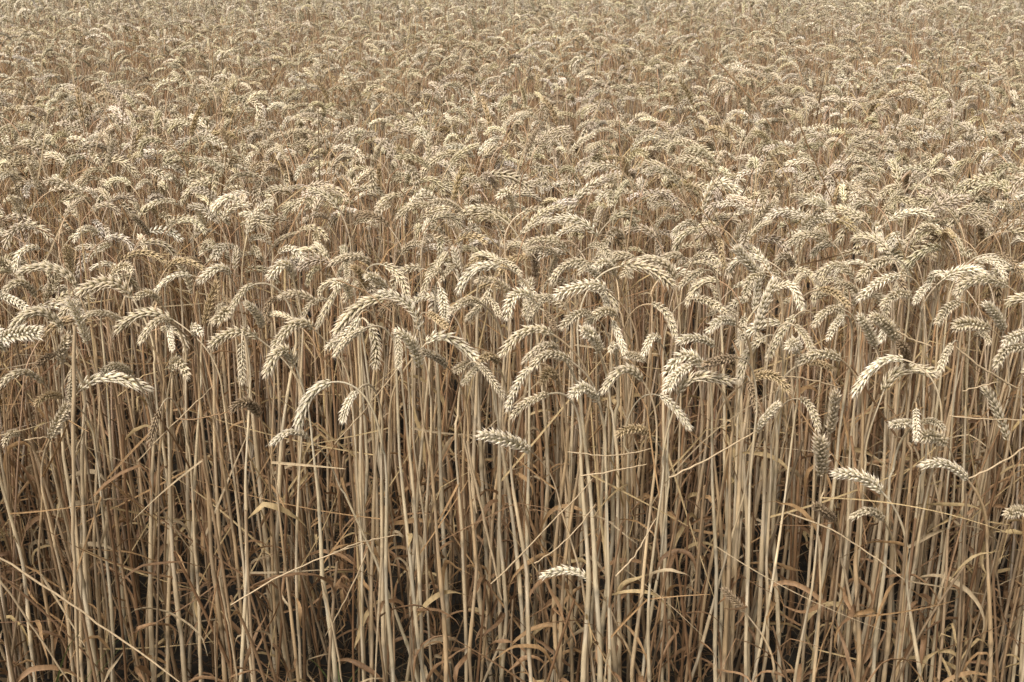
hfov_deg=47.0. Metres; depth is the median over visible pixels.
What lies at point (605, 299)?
wheat stalk
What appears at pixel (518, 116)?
wheat stalk
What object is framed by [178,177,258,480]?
wheat stalk
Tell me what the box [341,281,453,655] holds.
wheat stalk
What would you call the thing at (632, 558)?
broken straw
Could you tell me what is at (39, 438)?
broken straw
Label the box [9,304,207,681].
wheat stalk
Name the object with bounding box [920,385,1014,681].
wheat stalk
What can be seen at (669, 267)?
wheat stalk
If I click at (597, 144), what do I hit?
wheat stalk
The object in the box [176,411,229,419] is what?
broken straw
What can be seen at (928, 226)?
wheat stalk
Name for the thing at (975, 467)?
wheat stalk
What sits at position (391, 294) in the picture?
wheat stalk
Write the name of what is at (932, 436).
wheat stalk
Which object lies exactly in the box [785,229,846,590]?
wheat stalk
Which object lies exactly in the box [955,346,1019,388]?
broken straw
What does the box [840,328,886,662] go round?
wheat stalk
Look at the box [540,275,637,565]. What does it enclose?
wheat stalk
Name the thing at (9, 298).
wheat stalk
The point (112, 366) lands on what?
wheat stalk
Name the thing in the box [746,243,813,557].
wheat stalk
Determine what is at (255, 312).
wheat stalk
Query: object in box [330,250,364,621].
wheat stalk
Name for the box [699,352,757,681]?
wheat stalk
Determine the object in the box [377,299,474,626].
wheat stalk
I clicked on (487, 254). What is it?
wheat stalk
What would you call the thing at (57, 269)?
wheat stalk
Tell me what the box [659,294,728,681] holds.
wheat stalk
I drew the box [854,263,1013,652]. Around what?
wheat stalk
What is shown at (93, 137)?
wheat stalk
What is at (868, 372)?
wheat stalk
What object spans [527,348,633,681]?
wheat stalk
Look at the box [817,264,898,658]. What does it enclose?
wheat stalk
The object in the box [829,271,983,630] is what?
wheat stalk
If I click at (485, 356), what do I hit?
wheat stalk
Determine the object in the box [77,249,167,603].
wheat stalk
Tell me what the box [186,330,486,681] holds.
wheat stalk
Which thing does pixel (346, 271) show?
wheat stalk
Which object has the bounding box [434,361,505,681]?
wheat stalk
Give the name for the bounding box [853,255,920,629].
wheat stalk
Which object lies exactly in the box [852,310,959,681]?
wheat stalk
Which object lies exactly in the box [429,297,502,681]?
wheat stalk
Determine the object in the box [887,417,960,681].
wheat stalk
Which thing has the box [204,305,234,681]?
wheat stalk
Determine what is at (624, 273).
wheat stalk
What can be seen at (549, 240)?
wheat stalk
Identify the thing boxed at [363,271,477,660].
wheat stalk
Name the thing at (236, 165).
wheat stalk
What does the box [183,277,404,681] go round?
wheat stalk
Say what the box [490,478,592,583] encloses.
broken straw
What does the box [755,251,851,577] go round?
wheat stalk
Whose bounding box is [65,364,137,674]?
wheat stalk
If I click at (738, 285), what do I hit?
wheat stalk
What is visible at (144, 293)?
wheat stalk
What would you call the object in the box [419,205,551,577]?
wheat stalk
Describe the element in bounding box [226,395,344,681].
wheat stalk
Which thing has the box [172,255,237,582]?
wheat stalk
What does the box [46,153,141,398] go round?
wheat stalk
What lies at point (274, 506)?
wheat stalk
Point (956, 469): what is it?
wheat stalk
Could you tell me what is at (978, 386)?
broken straw
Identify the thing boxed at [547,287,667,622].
wheat stalk
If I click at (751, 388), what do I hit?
wheat stalk
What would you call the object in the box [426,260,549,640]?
wheat stalk
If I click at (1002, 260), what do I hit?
wheat stalk
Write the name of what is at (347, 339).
wheat stalk
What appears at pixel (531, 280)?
wheat stalk
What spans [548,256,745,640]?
wheat stalk
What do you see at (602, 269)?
wheat stalk
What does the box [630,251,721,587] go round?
wheat stalk
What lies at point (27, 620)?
broken straw
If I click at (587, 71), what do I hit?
wheat stalk
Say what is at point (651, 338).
wheat stalk
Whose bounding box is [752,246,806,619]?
wheat stalk
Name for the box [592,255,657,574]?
wheat stalk
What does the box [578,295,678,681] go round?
wheat stalk
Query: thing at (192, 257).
wheat stalk
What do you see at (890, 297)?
wheat stalk
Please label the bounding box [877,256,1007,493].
wheat stalk
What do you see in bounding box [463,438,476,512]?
broken straw
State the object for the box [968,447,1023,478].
broken straw
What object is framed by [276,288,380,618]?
wheat stalk
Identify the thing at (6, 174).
wheat stalk
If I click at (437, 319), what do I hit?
wheat stalk
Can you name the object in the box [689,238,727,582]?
wheat stalk
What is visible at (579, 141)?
wheat stalk
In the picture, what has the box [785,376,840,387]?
broken straw
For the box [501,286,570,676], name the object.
wheat stalk
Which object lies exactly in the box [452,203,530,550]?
wheat stalk
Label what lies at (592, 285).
wheat stalk
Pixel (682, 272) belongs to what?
wheat stalk
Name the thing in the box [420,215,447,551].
wheat stalk
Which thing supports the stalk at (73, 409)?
on the ground
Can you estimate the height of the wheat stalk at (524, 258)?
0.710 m
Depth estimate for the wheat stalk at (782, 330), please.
1.83 m
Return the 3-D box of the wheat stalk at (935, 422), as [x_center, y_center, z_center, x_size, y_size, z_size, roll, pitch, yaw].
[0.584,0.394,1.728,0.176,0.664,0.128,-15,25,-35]
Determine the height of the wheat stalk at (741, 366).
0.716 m
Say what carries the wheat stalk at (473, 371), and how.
on the ground
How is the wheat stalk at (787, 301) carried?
on the ground
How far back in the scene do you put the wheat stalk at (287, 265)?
1.96 m
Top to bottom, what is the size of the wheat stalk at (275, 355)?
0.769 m
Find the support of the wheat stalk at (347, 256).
on the ground
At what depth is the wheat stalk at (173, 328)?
2.19 m
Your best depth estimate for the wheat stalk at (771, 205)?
2.34 m
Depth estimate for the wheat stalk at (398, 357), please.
1.74 m
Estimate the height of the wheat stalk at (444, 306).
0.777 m
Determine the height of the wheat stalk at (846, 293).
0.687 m
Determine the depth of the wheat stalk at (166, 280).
1.95 m
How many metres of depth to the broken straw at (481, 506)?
1.60 m
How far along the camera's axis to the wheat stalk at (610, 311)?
1.81 m
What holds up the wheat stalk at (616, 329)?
on the ground
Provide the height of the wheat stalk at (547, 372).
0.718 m
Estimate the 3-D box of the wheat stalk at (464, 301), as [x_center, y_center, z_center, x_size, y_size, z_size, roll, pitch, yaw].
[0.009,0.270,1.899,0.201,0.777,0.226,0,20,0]
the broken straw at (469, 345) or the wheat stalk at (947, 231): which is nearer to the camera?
the broken straw at (469, 345)
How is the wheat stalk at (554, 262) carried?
on the ground
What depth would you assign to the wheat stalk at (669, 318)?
1.79 m
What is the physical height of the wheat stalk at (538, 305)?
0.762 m
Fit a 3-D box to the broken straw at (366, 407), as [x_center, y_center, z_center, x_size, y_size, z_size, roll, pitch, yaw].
[-0.198,0.084,1.635,0.104,0.127,0.005,-2,20,-6]
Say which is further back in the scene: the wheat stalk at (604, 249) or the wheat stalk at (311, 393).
the wheat stalk at (604, 249)
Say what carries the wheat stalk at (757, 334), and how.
on the ground
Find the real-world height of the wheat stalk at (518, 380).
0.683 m
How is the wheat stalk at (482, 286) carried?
on the ground
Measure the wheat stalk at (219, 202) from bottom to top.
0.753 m
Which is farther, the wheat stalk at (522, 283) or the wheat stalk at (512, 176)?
the wheat stalk at (512, 176)
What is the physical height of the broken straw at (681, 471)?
0.050 m
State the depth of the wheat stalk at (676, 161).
2.86 m
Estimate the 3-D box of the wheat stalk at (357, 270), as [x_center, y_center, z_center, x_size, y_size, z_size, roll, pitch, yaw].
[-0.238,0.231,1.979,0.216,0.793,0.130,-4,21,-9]
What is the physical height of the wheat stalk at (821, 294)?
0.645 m
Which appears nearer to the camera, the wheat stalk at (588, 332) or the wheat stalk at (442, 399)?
the wheat stalk at (588, 332)
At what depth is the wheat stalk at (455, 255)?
2.18 m
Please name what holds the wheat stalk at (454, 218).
on the ground
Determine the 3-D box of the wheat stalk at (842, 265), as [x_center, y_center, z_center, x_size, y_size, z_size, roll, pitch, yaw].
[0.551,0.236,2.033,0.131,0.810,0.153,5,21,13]
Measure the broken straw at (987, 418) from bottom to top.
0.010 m
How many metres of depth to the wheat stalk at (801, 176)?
2.74 m
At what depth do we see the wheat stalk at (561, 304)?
2.04 m
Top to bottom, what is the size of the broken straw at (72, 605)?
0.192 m
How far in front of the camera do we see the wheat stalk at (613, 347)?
1.79 m
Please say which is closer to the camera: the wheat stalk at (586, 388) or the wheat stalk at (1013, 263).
the wheat stalk at (586, 388)
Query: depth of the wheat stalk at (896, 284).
2.15 m
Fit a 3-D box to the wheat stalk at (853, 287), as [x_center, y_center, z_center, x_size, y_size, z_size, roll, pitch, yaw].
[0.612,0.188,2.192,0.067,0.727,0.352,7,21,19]
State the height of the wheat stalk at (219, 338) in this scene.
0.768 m
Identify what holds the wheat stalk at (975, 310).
on the ground
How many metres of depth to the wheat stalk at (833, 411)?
1.63 m
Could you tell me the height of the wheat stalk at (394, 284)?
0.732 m
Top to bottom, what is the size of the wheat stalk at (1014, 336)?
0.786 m
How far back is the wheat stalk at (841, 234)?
2.23 m
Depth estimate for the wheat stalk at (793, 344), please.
1.70 m
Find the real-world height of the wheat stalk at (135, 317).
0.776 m
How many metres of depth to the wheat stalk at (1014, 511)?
1.67 m
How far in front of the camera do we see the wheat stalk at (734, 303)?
2.23 m
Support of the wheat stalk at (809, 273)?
on the ground
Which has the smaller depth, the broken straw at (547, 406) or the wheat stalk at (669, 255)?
the broken straw at (547, 406)
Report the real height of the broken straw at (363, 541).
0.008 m
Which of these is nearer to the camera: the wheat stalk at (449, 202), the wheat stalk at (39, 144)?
the wheat stalk at (449, 202)
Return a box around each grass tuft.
[56,625,135,681]
[310,659,357,681]
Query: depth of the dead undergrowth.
1.97 m
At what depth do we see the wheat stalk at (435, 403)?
2.18 m
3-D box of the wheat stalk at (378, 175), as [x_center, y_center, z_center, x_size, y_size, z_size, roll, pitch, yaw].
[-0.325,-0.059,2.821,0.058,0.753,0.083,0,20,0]
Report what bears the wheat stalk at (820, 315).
on the ground
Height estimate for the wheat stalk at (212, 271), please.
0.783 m
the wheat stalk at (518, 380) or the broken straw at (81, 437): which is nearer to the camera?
the broken straw at (81, 437)
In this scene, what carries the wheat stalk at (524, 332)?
on the ground
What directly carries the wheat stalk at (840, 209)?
on the ground
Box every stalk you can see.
[0,170,48,452]
[0,276,105,669]
[0,293,56,681]
[0,323,96,681]
[0,368,84,681]
[0,370,153,655]
[0,429,84,681]
[7,153,93,452]
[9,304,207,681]
[11,244,120,596]
[16,137,95,405]
[17,214,173,681]
[17,398,88,681]
[32,352,123,681]
[32,388,114,681]
[37,353,293,681]
[39,330,188,681]
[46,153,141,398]
[57,300,195,596]
[61,322,175,681]
[63,296,115,678]
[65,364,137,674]
[65,398,294,681]
[71,325,78,681]
[72,225,195,600]
[74,273,184,681]
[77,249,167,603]
[80,135,163,384]
[83,308,164,679]
[97,305,293,681]
[99,360,204,681]
[100,260,134,660]
[110,321,227,681]
[129,213,180,517]
[129,325,189,552]
[130,286,227,681]
[134,178,224,476]
[136,316,327,681]
[153,271,350,664]
[154,257,242,600]
[157,255,209,591]
[159,277,222,681]
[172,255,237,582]
[172,299,279,681]
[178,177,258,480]
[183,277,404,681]
[185,204,250,525]
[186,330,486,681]
[195,261,275,671]
[204,283,326,680]
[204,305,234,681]
[205,192,275,503]
[207,325,302,681]
[212,198,292,528]
[214,163,302,461]
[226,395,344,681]
[236,331,318,681]
[260,342,360,681]
[262,295,339,580]
[264,257,311,659]
[264,310,349,604]
[265,427,458,681]
[268,316,364,680]
[270,244,344,570]
[273,296,392,579]
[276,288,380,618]
[291,379,399,681]
[299,263,432,620]
[312,241,391,606]
[317,277,403,571]
[324,309,385,681]
[325,252,410,633]
[329,277,397,662]
[329,293,430,681]
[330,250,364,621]
[330,262,410,649]
[331,325,494,681]
[337,383,394,681]
[338,260,373,619]
[340,209,458,537]
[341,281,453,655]
[357,317,381,681]
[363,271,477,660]
[364,199,430,514]
[365,210,464,567]
[366,168,534,471]
[368,163,381,402]
[376,288,467,680]
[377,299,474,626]
[388,263,455,660]
[389,239,424,525]
[393,326,611,681]
[393,327,475,681]
[395,170,491,429]
[396,261,487,585]
[398,303,474,633]
[400,251,449,633]
[402,311,449,681]
[405,263,502,569]
[410,292,511,638]
[419,151,496,381]
[419,188,484,458]
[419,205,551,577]
[419,266,496,646]
[419,347,477,681]
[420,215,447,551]
[424,203,564,597]
[424,281,451,681]
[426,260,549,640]
[427,358,566,680]
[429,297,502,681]
[430,197,482,558]
[431,299,480,603]
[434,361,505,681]
[437,281,511,681]
[446,257,543,643]
[449,294,578,681]
[450,244,478,578]
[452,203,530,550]
[460,352,607,681]
[461,250,520,452]
[462,256,548,521]
[471,261,523,572]
[473,275,643,635]
[475,426,595,681]
[476,279,559,548]
[476,287,574,681]
[481,287,508,566]
[482,278,537,586]
[489,217,556,568]
[493,187,584,427]
[496,323,591,681]
[497,252,622,583]
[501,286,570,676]
[504,241,612,560]
[504,363,636,681]
[505,112,555,342]
[506,240,559,593]
[507,110,528,315]
[507,308,562,681]
[510,391,616,681]
[511,365,574,681]
[514,278,718,581]
[516,255,641,575]
[519,293,681,654]
[520,340,687,681]
[521,240,576,603]
[524,132,595,399]
[524,234,602,566]
[524,243,593,543]
[524,292,600,636]
[526,294,620,681]
[527,252,682,555]
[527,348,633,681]
[530,291,610,609]
[532,301,678,678]
[535,174,604,468]
[538,564,644,676]
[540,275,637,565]
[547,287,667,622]
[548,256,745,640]
[551,258,677,671]
[553,277,637,681]
[556,308,612,681]
[562,263,658,540]
[566,379,709,681]
[574,316,641,663]
[575,304,655,681]
[576,259,660,522]
[577,69,633,229]
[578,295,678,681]
[578,323,621,674]
[579,340,687,651]
[579,350,646,657]
[586,104,670,362]
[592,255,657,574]
[594,393,693,681]
[597,249,669,548]
[599,249,654,554]
[599,363,782,681]
[600,157,694,418]
[615,422,745,678]
[617,354,737,681]
[619,262,689,560]
[626,174,743,482]
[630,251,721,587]
[634,254,710,645]
[634,266,706,575]
[640,332,678,681]
[644,259,721,589]
[656,251,735,577]
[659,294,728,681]
[661,347,733,681]
[661,362,889,681]
[665,305,805,590]
[669,206,772,594]
[672,332,737,681]
[677,268,792,619]
[679,197,791,486]
[684,276,791,519]
[687,280,761,615]
[688,398,782,681]
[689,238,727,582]
[692,279,805,659]
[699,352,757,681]
[700,271,783,660]
[703,313,753,681]
[712,285,878,656]
[713,369,791,669]
[716,295,852,503]
[716,586,819,681]
[718,265,772,629]
[718,376,761,681]
[721,322,815,681]
[725,331,842,604]
[726,252,836,632]
[729,244,846,620]
[731,297,805,565]
[735,334,805,681]
[737,276,788,615]
[737,313,813,681]
[737,318,805,654]
[740,265,819,637]
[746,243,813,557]
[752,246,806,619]
[752,334,802,681]
[754,311,887,681]
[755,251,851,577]
[756,432,830,681]
[760,396,922,681]
[764,310,856,681]
[771,286,855,563]
[771,309,835,681]
[774,360,938,681]
[775,501,872,681]
[777,181,869,496]
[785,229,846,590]
[787,291,883,618]
[793,387,1009,681]
[794,227,873,533]
[795,347,907,681]
[796,172,811,459]
[800,260,865,657]
[803,268,908,500]
[804,212,887,603]
[804,314,876,681]
[805,255,913,499]
[806,304,866,681]
[807,295,928,645]
[810,274,861,578]
[813,338,912,656]
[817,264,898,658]
[825,203,875,525]
[826,279,865,639]
[828,206,934,555]
[828,467,1011,681]
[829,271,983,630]
[829,291,904,585]
[832,506,1009,681]
[833,259,1022,651]
[834,417,947,681]
[835,211,960,508]
[836,248,892,556]
[837,220,884,589]
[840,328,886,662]
[850,231,902,586]
[851,172,903,459]
[851,275,942,681]
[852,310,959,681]
[853,183,929,416]
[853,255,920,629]
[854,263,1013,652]
[855,272,925,662]
[863,167,972,405]
[872,256,1009,600]
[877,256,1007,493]
[879,288,931,681]
[885,271,968,655]
[887,254,1011,611]
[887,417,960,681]
[893,283,1000,656]
[894,402,993,681]
[900,222,983,534]
[905,300,1010,621]
[908,330,997,633]
[908,370,1023,681]
[910,300,1021,677]
[911,251,1023,633]
[916,368,1009,681]
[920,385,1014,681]
[923,202,1010,549]
[923,227,1023,613]
[926,340,1023,681]
[936,189,1021,501]
[945,267,1021,600]
[950,315,1023,681]
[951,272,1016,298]
[953,199,1023,479]
[991,341,1023,681]
[1001,327,1023,681]
[1002,446,1023,546]
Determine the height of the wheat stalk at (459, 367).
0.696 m
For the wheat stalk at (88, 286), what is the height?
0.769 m
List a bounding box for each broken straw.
[0,557,179,681]
[0,579,69,681]
[25,436,57,444]
[76,421,85,452]
[137,385,213,461]
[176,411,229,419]
[218,575,237,680]
[231,543,363,604]
[321,582,342,681]
[326,552,366,634]
[333,535,397,552]
[334,357,405,443]
[336,280,392,312]
[450,337,494,354]
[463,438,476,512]
[466,440,501,599]
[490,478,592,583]
[534,504,595,563]
[544,385,548,429]
[568,448,651,456]
[580,464,646,475]
[615,518,656,575]
[669,431,755,477]
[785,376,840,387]
[786,512,903,579]
[897,331,931,347]
[949,415,1023,420]
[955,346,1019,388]
[962,382,997,391]
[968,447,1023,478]
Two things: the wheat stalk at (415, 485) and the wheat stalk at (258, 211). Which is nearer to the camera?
the wheat stalk at (415, 485)
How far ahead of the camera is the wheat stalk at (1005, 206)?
2.30 m
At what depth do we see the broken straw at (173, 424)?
1.64 m
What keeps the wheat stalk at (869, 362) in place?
on the ground
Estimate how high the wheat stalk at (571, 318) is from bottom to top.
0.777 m
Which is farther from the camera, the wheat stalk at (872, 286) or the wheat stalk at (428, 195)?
the wheat stalk at (428, 195)
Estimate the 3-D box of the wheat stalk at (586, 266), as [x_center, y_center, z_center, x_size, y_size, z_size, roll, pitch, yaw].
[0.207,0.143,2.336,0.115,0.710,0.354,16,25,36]
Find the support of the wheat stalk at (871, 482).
on the ground
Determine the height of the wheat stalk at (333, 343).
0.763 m
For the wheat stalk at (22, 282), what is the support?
on the ground
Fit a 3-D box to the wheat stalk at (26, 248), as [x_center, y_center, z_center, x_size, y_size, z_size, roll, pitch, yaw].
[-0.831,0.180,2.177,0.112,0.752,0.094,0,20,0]
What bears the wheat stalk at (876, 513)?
on the ground
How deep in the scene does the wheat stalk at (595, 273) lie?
2.16 m
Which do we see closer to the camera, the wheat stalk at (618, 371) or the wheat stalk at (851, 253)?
the wheat stalk at (618, 371)
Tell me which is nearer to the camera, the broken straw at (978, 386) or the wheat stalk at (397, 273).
the broken straw at (978, 386)
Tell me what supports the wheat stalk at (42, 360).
on the ground
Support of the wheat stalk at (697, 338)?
on the ground
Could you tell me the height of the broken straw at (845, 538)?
0.105 m
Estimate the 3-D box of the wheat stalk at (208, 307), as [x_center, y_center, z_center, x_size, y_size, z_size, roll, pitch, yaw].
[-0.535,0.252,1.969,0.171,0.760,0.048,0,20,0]
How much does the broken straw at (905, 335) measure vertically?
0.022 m
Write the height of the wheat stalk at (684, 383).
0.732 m
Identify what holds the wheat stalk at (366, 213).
on the ground
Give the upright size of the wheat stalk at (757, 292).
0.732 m
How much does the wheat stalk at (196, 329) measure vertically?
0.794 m
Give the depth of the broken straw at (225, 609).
1.65 m
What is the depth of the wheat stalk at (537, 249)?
2.17 m
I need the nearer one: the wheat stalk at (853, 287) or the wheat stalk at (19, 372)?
the wheat stalk at (19, 372)
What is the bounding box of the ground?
[0,0,1023,681]
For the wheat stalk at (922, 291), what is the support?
on the ground
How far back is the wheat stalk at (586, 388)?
1.67 m
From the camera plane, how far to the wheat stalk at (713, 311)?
2.17 m
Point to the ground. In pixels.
(346, 668)
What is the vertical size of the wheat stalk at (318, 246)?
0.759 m
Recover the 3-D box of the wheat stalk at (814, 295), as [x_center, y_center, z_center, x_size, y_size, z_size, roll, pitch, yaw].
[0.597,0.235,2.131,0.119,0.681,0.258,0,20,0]
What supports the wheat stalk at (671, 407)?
on the ground
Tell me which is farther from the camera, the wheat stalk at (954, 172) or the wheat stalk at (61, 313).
the wheat stalk at (954, 172)
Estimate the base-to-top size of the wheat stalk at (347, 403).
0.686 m
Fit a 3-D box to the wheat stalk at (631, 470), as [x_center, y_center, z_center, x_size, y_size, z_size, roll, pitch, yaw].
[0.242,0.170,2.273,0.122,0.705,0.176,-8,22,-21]
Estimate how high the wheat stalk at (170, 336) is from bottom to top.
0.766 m
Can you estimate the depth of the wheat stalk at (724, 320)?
1.74 m
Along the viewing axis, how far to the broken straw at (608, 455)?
1.61 m
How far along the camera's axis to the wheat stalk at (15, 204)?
2.50 m
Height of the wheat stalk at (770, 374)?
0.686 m
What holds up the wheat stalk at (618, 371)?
on the ground
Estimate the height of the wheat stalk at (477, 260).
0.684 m
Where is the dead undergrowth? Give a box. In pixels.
[0,187,1023,681]
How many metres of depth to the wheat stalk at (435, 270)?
1.99 m
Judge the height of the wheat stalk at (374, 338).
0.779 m
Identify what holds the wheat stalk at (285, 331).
on the ground
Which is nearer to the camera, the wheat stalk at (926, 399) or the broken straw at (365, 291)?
the broken straw at (365, 291)
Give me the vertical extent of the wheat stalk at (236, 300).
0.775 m
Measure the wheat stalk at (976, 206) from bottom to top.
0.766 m
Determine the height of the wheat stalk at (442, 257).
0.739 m
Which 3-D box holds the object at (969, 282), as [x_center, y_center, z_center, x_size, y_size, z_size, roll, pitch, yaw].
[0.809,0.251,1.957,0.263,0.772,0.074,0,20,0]
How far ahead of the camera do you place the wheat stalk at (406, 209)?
2.28 m
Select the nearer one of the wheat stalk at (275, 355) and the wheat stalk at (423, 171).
the wheat stalk at (275, 355)
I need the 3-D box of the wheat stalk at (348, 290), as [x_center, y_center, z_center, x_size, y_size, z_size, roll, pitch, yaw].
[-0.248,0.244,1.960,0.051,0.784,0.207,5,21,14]
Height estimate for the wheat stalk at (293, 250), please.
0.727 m
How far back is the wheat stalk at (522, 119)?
3.36 m
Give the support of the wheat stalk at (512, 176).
on the ground
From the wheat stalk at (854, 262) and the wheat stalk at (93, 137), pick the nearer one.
the wheat stalk at (854, 262)
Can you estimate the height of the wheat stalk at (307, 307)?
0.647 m
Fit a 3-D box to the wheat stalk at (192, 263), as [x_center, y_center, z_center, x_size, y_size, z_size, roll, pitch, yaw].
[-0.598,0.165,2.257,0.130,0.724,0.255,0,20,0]
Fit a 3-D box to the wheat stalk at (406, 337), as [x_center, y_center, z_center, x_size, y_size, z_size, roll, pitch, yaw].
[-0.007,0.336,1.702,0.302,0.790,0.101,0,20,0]
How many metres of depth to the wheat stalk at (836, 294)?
1.84 m
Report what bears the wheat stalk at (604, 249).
on the ground
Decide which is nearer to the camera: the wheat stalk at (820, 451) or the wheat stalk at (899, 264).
the wheat stalk at (820, 451)
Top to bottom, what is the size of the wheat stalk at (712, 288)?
0.658 m
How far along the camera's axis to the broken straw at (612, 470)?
1.59 m
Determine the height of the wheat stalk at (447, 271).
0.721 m
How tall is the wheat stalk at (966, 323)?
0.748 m
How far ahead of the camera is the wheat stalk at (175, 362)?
1.79 m
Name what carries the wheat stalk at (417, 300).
on the ground
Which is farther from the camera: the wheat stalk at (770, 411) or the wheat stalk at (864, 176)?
the wheat stalk at (864, 176)
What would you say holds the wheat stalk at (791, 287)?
on the ground
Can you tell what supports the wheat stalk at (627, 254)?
on the ground
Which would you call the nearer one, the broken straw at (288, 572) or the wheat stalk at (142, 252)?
the broken straw at (288, 572)
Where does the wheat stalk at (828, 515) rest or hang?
on the ground
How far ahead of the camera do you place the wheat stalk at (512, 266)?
2.06 m
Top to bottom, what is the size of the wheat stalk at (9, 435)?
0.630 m
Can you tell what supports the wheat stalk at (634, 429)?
on the ground
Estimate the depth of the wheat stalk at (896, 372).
1.73 m
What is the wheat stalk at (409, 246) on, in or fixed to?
on the ground
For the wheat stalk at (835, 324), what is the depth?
1.81 m
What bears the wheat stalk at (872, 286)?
on the ground
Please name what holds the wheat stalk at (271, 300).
on the ground
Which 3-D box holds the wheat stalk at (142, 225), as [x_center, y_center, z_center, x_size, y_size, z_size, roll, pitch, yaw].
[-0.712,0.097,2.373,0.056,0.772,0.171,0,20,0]
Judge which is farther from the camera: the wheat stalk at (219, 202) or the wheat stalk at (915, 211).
the wheat stalk at (219, 202)
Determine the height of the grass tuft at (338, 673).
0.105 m
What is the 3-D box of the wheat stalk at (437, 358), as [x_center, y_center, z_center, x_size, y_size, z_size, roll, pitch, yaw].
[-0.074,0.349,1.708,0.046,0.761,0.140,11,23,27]
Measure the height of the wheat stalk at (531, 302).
0.710 m
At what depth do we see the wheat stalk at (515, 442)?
1.69 m
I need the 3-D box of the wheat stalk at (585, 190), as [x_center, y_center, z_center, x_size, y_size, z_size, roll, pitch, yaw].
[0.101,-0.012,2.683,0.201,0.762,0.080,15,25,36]
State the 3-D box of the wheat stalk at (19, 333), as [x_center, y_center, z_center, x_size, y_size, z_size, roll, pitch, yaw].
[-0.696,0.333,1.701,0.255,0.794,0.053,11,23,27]
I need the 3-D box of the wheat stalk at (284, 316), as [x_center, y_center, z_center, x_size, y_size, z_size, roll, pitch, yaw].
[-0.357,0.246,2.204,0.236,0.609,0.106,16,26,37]
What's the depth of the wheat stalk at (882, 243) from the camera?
2.04 m
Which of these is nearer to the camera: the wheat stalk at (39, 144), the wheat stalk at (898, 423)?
the wheat stalk at (898, 423)
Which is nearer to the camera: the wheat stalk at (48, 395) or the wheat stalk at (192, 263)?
the wheat stalk at (48, 395)
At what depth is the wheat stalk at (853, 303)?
2.14 m
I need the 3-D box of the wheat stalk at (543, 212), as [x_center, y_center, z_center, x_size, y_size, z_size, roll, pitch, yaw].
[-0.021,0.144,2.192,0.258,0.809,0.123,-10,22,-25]
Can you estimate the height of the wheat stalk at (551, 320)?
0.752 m
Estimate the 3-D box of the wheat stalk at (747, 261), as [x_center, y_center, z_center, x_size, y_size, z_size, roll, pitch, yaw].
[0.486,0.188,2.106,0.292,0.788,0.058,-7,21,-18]
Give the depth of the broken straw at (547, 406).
1.57 m
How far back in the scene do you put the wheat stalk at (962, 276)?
2.04 m
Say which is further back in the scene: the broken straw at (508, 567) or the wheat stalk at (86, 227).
the wheat stalk at (86, 227)
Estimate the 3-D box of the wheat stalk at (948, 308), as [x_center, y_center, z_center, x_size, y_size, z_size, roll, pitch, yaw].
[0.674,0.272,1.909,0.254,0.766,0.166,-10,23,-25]
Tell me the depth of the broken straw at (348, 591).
1.65 m
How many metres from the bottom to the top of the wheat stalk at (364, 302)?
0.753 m
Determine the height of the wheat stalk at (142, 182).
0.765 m
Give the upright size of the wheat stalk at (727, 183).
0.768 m
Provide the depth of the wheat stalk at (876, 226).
2.14 m
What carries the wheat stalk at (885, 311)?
on the ground
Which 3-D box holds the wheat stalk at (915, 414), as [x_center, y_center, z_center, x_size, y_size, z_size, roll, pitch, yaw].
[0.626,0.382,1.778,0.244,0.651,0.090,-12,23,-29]
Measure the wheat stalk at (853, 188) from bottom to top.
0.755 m
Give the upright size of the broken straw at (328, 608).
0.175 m
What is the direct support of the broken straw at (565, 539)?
attached to the wheat stalk at (538, 348)
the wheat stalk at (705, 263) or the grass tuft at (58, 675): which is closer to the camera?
the grass tuft at (58, 675)
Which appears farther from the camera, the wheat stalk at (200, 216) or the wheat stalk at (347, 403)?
the wheat stalk at (200, 216)
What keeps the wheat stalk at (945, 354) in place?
on the ground
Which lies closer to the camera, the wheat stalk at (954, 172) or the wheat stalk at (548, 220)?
the wheat stalk at (548, 220)
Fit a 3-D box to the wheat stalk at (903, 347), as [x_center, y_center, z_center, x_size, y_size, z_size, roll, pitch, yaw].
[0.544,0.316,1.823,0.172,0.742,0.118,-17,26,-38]
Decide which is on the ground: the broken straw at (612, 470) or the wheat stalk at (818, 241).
the wheat stalk at (818, 241)
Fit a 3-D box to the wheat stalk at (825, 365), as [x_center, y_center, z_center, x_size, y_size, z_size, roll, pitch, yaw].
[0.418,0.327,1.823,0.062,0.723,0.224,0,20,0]
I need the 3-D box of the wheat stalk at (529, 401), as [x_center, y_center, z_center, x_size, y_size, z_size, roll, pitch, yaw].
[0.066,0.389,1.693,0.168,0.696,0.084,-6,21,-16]
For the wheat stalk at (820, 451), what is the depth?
1.67 m
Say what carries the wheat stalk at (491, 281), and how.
on the ground
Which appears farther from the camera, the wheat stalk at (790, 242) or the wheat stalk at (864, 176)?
the wheat stalk at (864, 176)
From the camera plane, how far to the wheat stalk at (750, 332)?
2.04 m
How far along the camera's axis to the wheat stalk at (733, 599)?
1.72 m
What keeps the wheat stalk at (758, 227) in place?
on the ground
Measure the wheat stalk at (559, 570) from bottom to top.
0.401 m
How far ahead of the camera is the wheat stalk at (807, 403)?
1.77 m
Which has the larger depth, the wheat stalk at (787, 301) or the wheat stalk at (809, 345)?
the wheat stalk at (787, 301)
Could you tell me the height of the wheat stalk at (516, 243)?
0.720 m

